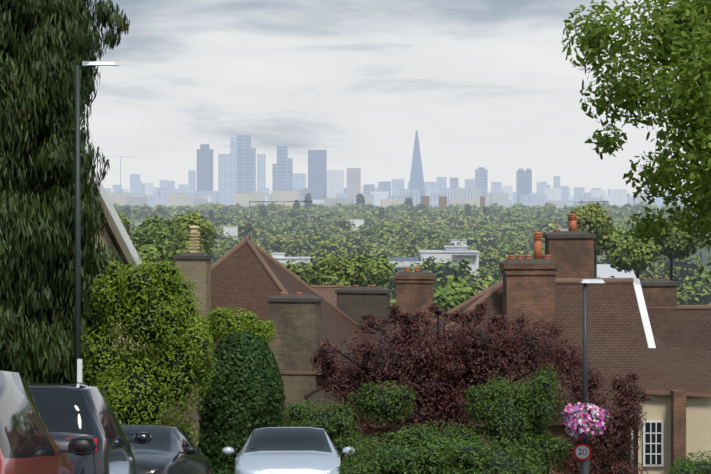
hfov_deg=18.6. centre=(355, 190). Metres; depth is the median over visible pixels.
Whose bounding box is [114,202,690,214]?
tree
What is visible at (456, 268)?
tree
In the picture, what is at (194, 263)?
chimney
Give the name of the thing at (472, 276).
tree
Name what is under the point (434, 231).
tree
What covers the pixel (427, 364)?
purple tree
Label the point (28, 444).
red car
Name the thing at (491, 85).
sky
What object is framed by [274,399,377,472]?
shrub
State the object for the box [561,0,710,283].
overhang tree
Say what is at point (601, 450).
purple tree
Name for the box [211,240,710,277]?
tree
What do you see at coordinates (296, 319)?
chimney
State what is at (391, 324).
house
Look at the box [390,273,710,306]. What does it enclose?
tree
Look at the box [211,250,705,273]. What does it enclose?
tree
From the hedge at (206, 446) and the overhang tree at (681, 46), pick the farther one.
the hedge at (206, 446)
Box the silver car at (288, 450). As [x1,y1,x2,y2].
[222,427,354,473]
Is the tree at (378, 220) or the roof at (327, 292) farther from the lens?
the tree at (378, 220)
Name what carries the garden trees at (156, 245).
on the terrain
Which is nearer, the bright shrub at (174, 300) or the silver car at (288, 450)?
the silver car at (288, 450)
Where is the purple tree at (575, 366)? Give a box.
[513,320,607,473]
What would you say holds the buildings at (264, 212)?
on the terrain
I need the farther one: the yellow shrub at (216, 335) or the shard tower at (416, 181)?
the shard tower at (416, 181)
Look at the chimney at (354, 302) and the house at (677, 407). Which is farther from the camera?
the chimney at (354, 302)
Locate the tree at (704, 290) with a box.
[158,272,709,298]
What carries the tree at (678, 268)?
on the terrain
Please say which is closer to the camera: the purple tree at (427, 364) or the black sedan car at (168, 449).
the black sedan car at (168, 449)
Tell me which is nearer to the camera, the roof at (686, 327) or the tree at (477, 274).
the roof at (686, 327)
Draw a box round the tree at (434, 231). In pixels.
[129,219,627,242]
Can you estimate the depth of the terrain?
1469.47 m
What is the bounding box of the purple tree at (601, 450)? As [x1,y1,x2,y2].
[549,371,650,473]
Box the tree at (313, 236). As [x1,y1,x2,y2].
[129,227,690,256]
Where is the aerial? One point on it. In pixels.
(581, 202)
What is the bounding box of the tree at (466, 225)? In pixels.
[128,217,640,234]
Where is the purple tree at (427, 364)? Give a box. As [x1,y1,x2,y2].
[310,302,571,473]
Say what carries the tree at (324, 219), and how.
on the terrain
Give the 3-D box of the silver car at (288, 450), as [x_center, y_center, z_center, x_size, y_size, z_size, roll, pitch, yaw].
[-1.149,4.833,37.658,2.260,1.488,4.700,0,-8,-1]
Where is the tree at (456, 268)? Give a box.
[420,256,683,294]
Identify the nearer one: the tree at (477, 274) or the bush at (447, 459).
the bush at (447, 459)
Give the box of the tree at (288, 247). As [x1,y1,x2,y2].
[210,237,532,260]
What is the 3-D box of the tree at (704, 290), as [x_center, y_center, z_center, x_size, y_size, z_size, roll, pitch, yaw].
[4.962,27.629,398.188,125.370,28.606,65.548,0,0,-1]
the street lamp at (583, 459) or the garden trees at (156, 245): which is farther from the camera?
the garden trees at (156, 245)
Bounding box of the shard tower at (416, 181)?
[409,130,425,203]
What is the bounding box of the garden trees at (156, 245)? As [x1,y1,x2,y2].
[116,202,702,312]
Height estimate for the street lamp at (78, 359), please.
8.800 m
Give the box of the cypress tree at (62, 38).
[0,0,129,418]
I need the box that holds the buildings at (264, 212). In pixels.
[124,193,488,271]
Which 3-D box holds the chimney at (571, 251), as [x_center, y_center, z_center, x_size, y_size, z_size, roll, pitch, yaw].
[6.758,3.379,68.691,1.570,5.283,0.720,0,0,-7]
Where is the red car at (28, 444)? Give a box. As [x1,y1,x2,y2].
[0,370,96,473]
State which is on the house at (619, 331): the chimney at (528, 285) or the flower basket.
the chimney at (528, 285)
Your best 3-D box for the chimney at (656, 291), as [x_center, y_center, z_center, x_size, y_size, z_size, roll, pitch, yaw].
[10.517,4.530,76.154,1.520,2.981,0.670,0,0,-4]
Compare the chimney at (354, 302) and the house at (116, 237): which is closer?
the house at (116, 237)
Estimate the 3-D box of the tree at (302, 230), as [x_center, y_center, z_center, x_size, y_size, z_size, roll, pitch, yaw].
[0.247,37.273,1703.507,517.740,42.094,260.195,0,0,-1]
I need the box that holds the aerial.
[578,199,607,230]
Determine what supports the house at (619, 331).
on the terrain
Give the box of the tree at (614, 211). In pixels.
[116,204,682,217]
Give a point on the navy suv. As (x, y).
(68, 412)
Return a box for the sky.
[80,0,709,194]
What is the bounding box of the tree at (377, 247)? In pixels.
[208,229,690,256]
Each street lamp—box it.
[75,61,118,383]
[573,279,604,473]
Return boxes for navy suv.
[27,383,151,473]
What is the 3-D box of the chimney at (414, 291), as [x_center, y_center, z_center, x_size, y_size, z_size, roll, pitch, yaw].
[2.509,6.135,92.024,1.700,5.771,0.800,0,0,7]
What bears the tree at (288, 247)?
on the terrain
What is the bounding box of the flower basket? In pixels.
[562,402,609,438]
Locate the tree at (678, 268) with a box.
[281,250,710,295]
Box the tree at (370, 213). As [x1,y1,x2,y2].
[120,204,668,221]
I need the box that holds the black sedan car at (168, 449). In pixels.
[120,424,212,473]
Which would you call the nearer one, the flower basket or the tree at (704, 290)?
the flower basket
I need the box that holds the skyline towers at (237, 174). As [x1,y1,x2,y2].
[104,135,670,208]
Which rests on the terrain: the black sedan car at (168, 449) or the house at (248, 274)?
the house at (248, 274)
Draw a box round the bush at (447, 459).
[337,423,710,473]
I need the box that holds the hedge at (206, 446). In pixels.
[197,330,285,473]
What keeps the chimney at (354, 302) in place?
on the house at (248, 274)
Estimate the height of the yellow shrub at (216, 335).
1.068 m
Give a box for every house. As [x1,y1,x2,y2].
[51,166,145,423]
[146,201,377,447]
[304,278,655,473]
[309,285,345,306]
[390,313,443,338]
[631,347,710,473]
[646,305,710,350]
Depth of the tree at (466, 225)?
1877.38 m
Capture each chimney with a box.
[173,226,212,325]
[266,292,322,424]
[335,285,391,347]
[394,267,435,332]
[499,232,558,337]
[542,214,595,277]
[640,277,678,310]
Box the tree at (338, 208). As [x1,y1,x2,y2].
[115,201,681,215]
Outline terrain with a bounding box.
[571,195,710,277]
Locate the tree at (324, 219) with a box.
[120,209,671,225]
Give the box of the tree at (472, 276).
[384,259,614,303]
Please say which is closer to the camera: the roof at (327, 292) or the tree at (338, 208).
the roof at (327, 292)
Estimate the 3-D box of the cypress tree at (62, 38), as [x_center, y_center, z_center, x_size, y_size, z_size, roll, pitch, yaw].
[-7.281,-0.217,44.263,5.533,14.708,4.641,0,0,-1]
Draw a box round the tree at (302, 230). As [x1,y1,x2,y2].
[129,215,632,240]
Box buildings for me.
[135,196,648,281]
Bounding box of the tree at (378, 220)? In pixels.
[124,213,664,231]
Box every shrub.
[71,257,216,447]
[197,306,276,345]
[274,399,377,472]
[347,365,573,473]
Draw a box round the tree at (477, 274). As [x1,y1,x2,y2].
[212,255,687,294]
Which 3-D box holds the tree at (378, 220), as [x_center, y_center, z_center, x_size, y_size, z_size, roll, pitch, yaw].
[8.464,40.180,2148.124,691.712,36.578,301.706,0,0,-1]

